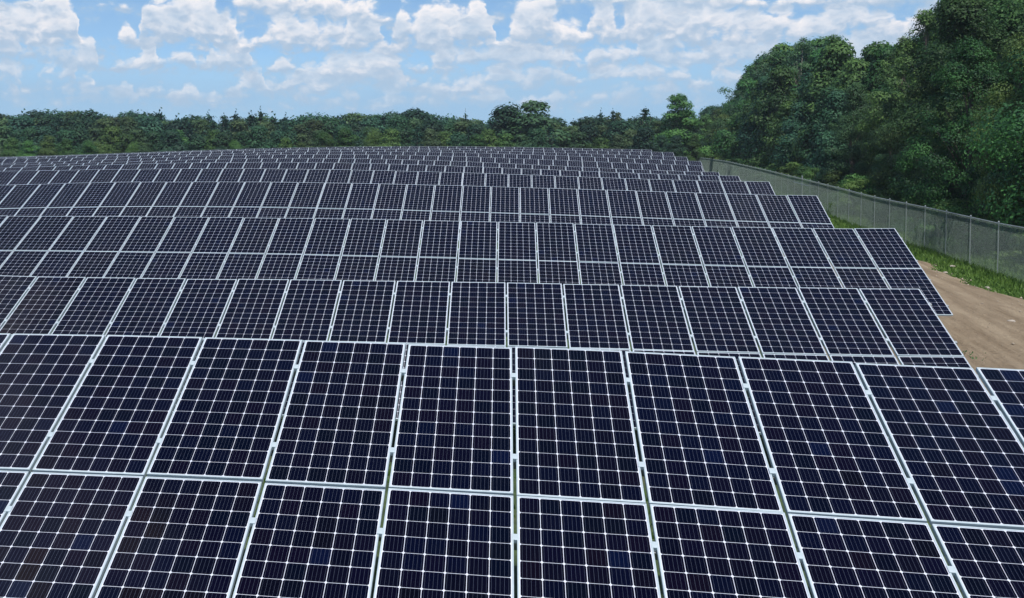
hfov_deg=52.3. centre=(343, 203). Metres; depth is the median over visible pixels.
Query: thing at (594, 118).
tree
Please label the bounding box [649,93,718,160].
standout tree
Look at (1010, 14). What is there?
wood tree
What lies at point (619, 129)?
tree
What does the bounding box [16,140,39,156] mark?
tree
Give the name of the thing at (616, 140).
tree
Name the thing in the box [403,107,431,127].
standout tree
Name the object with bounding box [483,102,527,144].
standout tree
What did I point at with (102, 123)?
tree
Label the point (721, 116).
wood edge tree
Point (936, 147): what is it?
wood edge tree
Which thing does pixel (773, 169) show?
wood edge bush
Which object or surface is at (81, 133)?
tree
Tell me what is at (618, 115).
standout tree
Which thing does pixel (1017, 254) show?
wood edge bush
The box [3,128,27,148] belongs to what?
tree
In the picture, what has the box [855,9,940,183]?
tall wood tree
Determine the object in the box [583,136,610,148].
tree
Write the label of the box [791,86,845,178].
wood edge tree
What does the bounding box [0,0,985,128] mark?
sky
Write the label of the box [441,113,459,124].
tree
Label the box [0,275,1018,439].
solar panel row
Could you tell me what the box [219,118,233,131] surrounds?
pine tree
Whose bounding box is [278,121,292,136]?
pine tree
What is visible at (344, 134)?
tree
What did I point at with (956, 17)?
tall wood tree
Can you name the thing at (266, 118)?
tree
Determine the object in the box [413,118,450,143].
tree
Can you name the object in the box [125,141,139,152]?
tree
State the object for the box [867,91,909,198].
wood edge tree
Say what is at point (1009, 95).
tall wood tree
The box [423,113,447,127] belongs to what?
tree
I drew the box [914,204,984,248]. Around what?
wood edge bush
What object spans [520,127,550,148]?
tree
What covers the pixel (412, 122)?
tree
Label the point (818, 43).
wood tree
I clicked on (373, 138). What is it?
tree
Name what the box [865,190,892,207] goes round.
wood edge bush
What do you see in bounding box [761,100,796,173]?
wood edge tree
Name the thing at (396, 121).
tree
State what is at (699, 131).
tree
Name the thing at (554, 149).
solar panel row
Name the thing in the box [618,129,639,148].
tree
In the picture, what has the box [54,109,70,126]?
tree
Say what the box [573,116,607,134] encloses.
tree
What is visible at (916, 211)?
wood edge bush
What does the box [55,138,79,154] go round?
tree
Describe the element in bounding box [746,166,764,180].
wood edge bush
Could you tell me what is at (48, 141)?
tree
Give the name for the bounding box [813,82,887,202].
wood edge tree
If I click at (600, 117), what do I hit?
standout tree
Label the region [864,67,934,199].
wood edge tree
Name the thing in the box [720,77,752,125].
wood tree
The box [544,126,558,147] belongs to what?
pine tree
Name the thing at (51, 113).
tree
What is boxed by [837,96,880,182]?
wood edge tree
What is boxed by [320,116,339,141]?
tree
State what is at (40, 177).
solar panel row
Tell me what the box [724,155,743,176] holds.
wood edge bush
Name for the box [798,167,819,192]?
wood edge bush
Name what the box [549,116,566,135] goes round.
tree
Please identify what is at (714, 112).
wood tree
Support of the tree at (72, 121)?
on the ground at (513, 444)
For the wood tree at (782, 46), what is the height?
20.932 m
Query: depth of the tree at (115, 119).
205.97 m
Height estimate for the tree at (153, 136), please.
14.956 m
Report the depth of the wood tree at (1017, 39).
60.33 m
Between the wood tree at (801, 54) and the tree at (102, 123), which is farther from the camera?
the tree at (102, 123)
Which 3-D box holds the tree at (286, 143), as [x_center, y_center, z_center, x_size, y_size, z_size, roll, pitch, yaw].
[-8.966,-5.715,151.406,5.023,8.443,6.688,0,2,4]
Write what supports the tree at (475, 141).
on the ground at (513, 444)
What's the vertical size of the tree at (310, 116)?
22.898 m
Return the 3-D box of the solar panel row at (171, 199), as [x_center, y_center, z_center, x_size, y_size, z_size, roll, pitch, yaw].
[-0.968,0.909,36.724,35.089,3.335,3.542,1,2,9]
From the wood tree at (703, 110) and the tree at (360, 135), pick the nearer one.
the tree at (360, 135)
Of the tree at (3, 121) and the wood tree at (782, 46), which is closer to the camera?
the wood tree at (782, 46)
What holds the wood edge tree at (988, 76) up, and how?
on the ground at (513, 444)
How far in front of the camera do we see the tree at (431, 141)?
166.72 m
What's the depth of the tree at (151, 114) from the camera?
214.53 m
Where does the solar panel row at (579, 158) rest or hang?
on the ground at (513, 444)
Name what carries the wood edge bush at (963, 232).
on the ground at (513, 444)
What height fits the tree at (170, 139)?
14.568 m
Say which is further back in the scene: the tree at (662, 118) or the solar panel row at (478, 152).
the tree at (662, 118)
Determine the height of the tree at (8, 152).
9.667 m
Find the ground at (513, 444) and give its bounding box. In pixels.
[11,180,1023,597]
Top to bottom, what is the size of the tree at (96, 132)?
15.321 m
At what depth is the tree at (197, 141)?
168.38 m
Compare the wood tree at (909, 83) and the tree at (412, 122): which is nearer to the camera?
the wood tree at (909, 83)
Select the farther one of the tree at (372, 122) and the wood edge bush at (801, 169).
the tree at (372, 122)
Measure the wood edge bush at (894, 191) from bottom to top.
3.412 m
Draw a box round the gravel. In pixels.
[924,262,1022,351]
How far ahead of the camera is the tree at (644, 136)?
160.63 m
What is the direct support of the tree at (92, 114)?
on the ground at (513, 444)
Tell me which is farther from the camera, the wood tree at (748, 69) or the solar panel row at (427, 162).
the wood tree at (748, 69)
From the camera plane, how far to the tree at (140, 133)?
173.78 m
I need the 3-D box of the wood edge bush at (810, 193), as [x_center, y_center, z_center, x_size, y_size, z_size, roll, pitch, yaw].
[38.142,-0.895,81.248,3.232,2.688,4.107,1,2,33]
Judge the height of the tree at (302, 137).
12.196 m
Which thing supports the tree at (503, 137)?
on the ground at (513, 444)
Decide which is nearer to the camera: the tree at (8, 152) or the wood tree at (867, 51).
the wood tree at (867, 51)
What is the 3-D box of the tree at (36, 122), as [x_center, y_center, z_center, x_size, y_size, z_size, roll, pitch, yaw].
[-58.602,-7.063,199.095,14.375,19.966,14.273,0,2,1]
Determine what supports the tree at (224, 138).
on the ground at (513, 444)
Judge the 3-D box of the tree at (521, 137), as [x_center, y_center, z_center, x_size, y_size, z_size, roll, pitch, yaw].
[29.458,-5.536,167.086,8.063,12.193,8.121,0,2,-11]
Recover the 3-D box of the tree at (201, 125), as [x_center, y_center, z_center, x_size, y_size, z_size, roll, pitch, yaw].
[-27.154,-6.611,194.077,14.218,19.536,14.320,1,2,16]
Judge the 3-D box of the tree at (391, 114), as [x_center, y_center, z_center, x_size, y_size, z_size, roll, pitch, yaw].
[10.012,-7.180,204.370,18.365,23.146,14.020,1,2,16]
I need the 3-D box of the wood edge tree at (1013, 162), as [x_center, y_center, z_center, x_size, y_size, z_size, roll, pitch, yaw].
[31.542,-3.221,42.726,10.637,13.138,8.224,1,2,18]
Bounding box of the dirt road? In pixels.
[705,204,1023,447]
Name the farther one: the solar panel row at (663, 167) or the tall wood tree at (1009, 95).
the solar panel row at (663, 167)
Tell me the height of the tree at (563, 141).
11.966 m
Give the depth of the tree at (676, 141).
159.84 m
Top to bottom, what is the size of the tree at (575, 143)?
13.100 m
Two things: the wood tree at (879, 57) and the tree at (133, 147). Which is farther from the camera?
the tree at (133, 147)
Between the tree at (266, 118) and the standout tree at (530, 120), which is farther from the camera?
the tree at (266, 118)
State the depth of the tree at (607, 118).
193.25 m
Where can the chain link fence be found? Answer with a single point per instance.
(709, 166)
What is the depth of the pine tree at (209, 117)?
211.57 m
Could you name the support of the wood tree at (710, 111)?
on the ground at (513, 444)
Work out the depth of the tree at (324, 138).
165.46 m
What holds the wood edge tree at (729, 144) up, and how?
on the ground at (513, 444)
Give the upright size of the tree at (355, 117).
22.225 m
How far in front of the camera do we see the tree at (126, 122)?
186.90 m
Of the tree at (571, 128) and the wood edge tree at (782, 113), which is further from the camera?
the tree at (571, 128)
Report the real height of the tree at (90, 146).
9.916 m
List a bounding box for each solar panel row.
[0,148,673,157]
[0,149,687,163]
[0,151,703,171]
[0,154,702,173]
[0,158,728,202]
[0,162,740,191]
[0,168,774,226]
[0,182,833,253]
[0,216,952,337]
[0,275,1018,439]
[0,333,1023,597]
[22,146,651,156]
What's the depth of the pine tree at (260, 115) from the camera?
210.84 m
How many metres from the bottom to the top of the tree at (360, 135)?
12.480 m
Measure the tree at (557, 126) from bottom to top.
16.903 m
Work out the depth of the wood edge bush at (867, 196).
68.41 m
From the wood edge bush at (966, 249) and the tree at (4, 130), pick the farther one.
the tree at (4, 130)
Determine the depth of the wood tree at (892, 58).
85.26 m
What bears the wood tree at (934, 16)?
on the ground at (513, 444)
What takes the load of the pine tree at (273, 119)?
on the ground at (513, 444)
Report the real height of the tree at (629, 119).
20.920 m
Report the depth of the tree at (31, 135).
176.41 m
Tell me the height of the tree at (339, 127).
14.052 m
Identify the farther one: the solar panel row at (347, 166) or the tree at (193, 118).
the tree at (193, 118)
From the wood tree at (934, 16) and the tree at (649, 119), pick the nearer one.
the wood tree at (934, 16)
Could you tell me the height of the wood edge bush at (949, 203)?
2.988 m
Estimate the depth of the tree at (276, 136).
169.49 m
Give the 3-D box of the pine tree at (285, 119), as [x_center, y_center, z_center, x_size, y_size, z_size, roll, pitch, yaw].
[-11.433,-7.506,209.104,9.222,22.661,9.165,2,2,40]
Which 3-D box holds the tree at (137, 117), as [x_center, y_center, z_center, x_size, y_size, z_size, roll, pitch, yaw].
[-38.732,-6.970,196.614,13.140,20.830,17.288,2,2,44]
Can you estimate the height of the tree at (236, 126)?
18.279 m
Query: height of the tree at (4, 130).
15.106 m
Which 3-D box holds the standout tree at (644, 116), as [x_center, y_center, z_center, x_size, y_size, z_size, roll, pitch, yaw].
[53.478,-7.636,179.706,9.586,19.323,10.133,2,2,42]
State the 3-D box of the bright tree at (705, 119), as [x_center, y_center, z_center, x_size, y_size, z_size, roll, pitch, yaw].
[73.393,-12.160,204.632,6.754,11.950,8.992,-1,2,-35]
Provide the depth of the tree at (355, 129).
182.53 m
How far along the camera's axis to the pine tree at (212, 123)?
184.15 m
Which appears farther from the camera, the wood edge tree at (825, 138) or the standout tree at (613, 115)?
the standout tree at (613, 115)
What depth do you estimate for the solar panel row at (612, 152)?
101.39 m
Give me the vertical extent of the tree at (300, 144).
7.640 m
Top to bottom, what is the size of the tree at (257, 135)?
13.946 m
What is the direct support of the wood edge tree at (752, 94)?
on the ground at (513, 444)
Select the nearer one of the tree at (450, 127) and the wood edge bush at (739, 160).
the wood edge bush at (739, 160)
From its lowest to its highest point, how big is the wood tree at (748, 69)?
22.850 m
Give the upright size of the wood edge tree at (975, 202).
9.223 m
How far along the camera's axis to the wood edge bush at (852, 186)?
66.79 m
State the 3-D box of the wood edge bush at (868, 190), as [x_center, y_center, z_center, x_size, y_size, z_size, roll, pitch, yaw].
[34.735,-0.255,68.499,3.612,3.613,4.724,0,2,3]
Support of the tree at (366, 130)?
on the ground at (513, 444)
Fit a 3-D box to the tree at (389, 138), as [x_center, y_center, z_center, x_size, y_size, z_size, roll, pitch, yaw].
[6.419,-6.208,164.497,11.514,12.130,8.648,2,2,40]
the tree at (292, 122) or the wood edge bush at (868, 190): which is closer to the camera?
the wood edge bush at (868, 190)
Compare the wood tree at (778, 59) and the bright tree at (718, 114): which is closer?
the wood tree at (778, 59)
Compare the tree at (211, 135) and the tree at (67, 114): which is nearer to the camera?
the tree at (211, 135)
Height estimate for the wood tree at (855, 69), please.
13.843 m
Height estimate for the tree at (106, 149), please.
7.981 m
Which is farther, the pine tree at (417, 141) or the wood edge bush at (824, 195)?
the pine tree at (417, 141)
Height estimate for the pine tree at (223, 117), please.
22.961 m
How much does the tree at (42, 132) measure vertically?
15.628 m
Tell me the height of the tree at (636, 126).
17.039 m
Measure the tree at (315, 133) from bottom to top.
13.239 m
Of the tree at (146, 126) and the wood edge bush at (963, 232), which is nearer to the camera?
the wood edge bush at (963, 232)
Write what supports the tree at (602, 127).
on the ground at (513, 444)
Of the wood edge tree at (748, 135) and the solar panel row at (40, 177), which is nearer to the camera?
the solar panel row at (40, 177)
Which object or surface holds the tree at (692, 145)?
on the ground at (513, 444)
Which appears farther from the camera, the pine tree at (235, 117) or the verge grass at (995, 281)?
the pine tree at (235, 117)
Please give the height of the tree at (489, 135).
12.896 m
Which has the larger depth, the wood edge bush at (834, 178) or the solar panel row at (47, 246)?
the wood edge bush at (834, 178)
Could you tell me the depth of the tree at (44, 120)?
197.46 m
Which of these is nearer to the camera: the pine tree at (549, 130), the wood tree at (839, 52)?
the wood tree at (839, 52)
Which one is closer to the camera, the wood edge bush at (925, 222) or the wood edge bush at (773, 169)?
the wood edge bush at (925, 222)
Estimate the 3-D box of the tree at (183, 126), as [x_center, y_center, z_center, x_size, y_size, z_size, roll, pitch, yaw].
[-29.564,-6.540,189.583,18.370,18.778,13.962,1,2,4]
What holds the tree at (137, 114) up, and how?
on the ground at (513, 444)
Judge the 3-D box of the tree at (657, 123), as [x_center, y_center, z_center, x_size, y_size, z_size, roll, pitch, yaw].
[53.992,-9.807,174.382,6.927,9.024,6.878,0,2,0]
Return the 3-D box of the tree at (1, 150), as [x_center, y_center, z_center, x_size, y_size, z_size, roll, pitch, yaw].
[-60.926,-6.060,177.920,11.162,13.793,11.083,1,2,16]
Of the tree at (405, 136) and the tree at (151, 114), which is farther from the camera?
the tree at (151, 114)
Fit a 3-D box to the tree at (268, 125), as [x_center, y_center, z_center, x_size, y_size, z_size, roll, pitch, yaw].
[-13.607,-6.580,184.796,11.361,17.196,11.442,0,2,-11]
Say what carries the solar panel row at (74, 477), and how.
on the ground at (513, 444)
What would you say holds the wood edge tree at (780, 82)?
on the ground at (513, 444)
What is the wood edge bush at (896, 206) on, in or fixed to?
on the ground at (513, 444)
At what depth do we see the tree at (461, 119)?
203.69 m
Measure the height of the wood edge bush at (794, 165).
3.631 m
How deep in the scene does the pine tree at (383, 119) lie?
185.39 m
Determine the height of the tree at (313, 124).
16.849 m
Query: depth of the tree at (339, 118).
207.03 m
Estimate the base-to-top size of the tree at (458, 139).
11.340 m
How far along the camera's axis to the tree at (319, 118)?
204.83 m
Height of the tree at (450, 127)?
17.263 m
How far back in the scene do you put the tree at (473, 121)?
197.15 m
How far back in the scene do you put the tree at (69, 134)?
171.48 m
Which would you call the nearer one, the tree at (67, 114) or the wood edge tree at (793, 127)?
the wood edge tree at (793, 127)
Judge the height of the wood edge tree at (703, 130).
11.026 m
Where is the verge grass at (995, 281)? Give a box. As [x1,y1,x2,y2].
[745,183,1023,298]
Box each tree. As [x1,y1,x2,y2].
[0,114,41,143]
[0,117,10,127]
[0,125,22,154]
[0,137,19,156]
[0,144,5,156]
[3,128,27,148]
[16,127,40,152]
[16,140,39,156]
[25,108,46,118]
[28,124,56,155]
[30,116,60,142]
[32,112,59,141]
[36,135,57,155]
[42,108,62,136]
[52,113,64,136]
[52,129,82,152]
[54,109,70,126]
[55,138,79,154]
[57,110,81,133]
[60,113,88,131]
[66,122,95,153]
[75,108,105,121]
[78,118,96,139]
[78,140,98,154]
[86,118,116,140]
[87,126,105,152]
[89,125,124,153]
[98,144,111,153]
[102,115,122,128]
[111,133,143,152]
[113,116,141,147]
[115,110,138,127]
[120,113,147,131]
[121,109,152,127]
[123,128,153,152]
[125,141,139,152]
[129,115,167,147]
[146,129,164,151]
[147,111,166,129]
[153,107,164,130]
[153,128,186,151]
[157,118,197,149]
[161,119,176,137]
[167,129,188,150]
[181,114,209,135]
[182,133,208,150]
[187,118,211,149]
[201,129,227,149]
[203,111,215,128]
[203,120,219,144]
[209,129,234,149]
[214,113,231,133]
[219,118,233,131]
[228,119,250,142]
[228,139,241,148]
[229,109,241,131]
[234,131,254,148]
[238,112,260,131]
[244,110,256,134]
[245,125,275,148]
[254,106,267,125]
[255,115,270,122]
[256,120,275,142]
[267,130,285,147]
[269,111,281,133]
[277,137,292,148]
[278,114,289,130]
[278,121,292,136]
[280,115,308,133]
[280,129,298,147]
[290,133,313,146]
[292,124,307,134]
[296,141,305,147]
[300,112,321,129]
[302,119,333,142]
[307,112,329,133]
[309,129,323,146]
[314,130,334,146]
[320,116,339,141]
[329,124,364,146]
[331,113,349,125]
[331,128,358,146]
[341,112,366,126]
[348,120,364,136]
[351,131,365,146]
[357,126,380,147]
[358,115,388,140]
[363,128,382,146]
[370,112,392,132]
[377,112,387,133]
[377,128,400,147]
[381,111,400,118]
[388,114,409,129]
[393,124,416,146]
[398,108,426,119]
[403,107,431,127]
[407,117,423,145]
[410,122,424,151]
[410,128,443,147]
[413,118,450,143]
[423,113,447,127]
[437,131,452,145]
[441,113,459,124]
[441,123,457,145]
[446,132,470,147]
[450,120,470,144]
[456,117,471,122]
[464,121,486,147]
[466,134,486,146]
[468,118,488,128]
[481,128,498,148]
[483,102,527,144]
[494,100,576,147]
[495,132,514,148]
[512,133,529,146]
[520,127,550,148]
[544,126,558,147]
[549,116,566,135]
[550,123,566,141]
[555,138,568,147]
[562,124,579,145]
[563,131,596,149]
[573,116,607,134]
[573,124,599,145]
[581,115,607,131]
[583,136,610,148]
[586,124,612,145]
[596,108,605,129]
[601,116,610,125]
[601,120,634,148]
[605,108,616,134]
[607,133,626,148]
[608,112,623,125]
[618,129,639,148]
[621,121,641,137]
[624,116,635,123]
[625,127,662,151]
[633,106,654,127]
[633,114,655,126]
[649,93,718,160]
[649,120,666,145]
[655,135,670,153]
[657,116,672,128]
[665,134,689,160]
[682,134,705,160]
[683,121,709,156]
[696,106,706,119]
[698,119,707,140]
[699,113,713,141]
[706,114,731,160]
[706,120,716,145]
[707,80,757,161]
[708,105,721,115]
[708,109,730,132]
[709,50,776,152]
[709,108,720,124]
[718,130,738,160]
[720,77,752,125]
[725,41,793,132]
[732,80,772,169]
[733,62,753,90]
[734,51,770,111]
[734,74,778,166]
[735,51,793,145]
[740,65,797,174]
[741,50,804,150]
[756,36,816,142]
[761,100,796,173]
[767,101,810,175]
[774,45,819,109]
[786,57,882,163]
[787,48,821,101]
[788,34,844,150]
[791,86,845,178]
[792,103,827,173]
[794,40,855,168]
[797,35,858,119]
[803,89,858,182]
[807,36,828,49]
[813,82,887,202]
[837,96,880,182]
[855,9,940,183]
[856,36,912,149]
[860,40,891,67]
[860,45,909,189]
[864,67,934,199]
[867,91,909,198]
[875,0,946,103]
[876,19,1002,194]
[877,22,944,154]
[879,0,1013,208]
[887,35,1010,229]
[892,70,973,184]
[895,0,1023,150]
[897,79,988,228]
[952,46,1023,247]
[963,29,1023,258]
[965,60,1018,173]
[966,89,1016,219]
[967,82,1023,248]
[994,15,1023,110]
[1003,73,1015,89]
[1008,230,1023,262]
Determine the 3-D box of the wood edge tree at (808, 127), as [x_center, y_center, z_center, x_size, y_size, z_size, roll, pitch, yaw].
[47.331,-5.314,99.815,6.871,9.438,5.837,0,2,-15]
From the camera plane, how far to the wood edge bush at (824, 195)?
73.66 m
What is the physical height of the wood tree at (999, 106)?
16.835 m
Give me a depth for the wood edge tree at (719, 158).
143.99 m
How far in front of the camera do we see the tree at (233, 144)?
153.34 m
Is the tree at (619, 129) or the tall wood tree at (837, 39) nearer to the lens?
the tall wood tree at (837, 39)
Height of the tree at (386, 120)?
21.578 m
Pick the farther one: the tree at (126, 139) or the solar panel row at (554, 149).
the tree at (126, 139)
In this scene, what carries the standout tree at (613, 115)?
on the ground at (513, 444)
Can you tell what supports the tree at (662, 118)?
on the ground at (513, 444)
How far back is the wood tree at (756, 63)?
165.94 m
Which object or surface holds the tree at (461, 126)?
on the ground at (513, 444)
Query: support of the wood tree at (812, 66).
on the ground at (513, 444)
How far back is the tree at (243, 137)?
167.44 m
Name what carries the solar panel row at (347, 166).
on the ground at (513, 444)
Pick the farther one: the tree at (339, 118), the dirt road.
the tree at (339, 118)
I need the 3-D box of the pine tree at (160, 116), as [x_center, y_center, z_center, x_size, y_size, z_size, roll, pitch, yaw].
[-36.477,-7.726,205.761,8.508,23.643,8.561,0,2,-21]
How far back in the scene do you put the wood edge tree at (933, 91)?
64.88 m
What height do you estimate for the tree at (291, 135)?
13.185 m
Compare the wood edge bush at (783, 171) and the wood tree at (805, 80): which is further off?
the wood tree at (805, 80)
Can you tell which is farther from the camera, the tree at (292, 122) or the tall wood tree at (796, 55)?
the tree at (292, 122)
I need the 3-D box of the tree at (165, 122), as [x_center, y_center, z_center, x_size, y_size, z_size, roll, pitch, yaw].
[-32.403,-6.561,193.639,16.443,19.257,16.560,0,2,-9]
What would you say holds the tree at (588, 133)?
on the ground at (513, 444)
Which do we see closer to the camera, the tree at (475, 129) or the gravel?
the gravel
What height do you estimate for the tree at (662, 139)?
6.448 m
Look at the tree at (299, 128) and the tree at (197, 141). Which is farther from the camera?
the tree at (299, 128)
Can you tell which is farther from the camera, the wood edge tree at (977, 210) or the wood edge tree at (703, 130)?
the wood edge tree at (703, 130)
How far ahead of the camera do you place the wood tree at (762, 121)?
128.66 m
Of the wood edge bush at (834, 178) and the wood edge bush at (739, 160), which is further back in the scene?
the wood edge bush at (739, 160)
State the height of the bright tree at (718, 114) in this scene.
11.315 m
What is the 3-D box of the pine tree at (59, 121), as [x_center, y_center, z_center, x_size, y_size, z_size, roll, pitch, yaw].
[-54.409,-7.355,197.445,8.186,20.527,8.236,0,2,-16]
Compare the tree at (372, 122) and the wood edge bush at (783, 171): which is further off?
the tree at (372, 122)
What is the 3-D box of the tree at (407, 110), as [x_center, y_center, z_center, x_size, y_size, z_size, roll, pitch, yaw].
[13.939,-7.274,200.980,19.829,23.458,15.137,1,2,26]
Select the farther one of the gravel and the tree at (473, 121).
the tree at (473, 121)
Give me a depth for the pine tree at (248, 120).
203.28 m
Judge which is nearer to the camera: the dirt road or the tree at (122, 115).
the dirt road
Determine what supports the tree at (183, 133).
on the ground at (513, 444)
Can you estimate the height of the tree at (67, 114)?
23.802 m
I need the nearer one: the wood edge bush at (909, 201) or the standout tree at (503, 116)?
the wood edge bush at (909, 201)
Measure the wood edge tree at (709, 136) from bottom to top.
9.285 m
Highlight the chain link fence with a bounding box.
[693,157,1023,281]
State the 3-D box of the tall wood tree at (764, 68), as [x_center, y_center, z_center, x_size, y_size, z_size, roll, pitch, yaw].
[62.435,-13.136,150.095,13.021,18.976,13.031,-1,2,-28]
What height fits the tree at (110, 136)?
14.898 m
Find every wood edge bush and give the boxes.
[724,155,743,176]
[731,158,744,175]
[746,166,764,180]
[763,166,781,180]
[771,168,798,190]
[774,161,802,191]
[774,166,817,193]
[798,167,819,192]
[803,178,832,201]
[815,170,843,194]
[820,181,848,208]
[825,178,889,217]
[833,173,877,212]
[854,189,879,207]
[865,181,928,223]
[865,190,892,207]
[871,189,928,223]
[886,196,928,227]
[887,207,924,233]
[907,208,960,240]
[912,198,975,245]
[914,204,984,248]
[939,217,1016,255]
[941,219,1023,260]
[947,221,993,247]
[988,232,1023,275]
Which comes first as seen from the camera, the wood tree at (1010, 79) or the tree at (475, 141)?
the wood tree at (1010, 79)
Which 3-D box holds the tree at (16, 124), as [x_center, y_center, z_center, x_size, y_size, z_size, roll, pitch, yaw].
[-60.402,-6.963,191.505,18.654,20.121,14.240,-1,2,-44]
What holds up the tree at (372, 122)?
on the ground at (513, 444)
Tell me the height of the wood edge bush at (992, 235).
2.256 m
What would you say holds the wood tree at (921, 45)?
on the ground at (513, 444)
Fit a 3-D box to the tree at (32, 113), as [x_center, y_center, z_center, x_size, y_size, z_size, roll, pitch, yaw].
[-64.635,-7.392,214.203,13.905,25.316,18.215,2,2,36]
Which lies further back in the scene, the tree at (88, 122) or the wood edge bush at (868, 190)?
the tree at (88, 122)
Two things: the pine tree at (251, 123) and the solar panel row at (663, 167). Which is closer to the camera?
the solar panel row at (663, 167)
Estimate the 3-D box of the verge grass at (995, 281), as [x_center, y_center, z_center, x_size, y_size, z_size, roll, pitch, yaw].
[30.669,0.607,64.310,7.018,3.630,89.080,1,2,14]

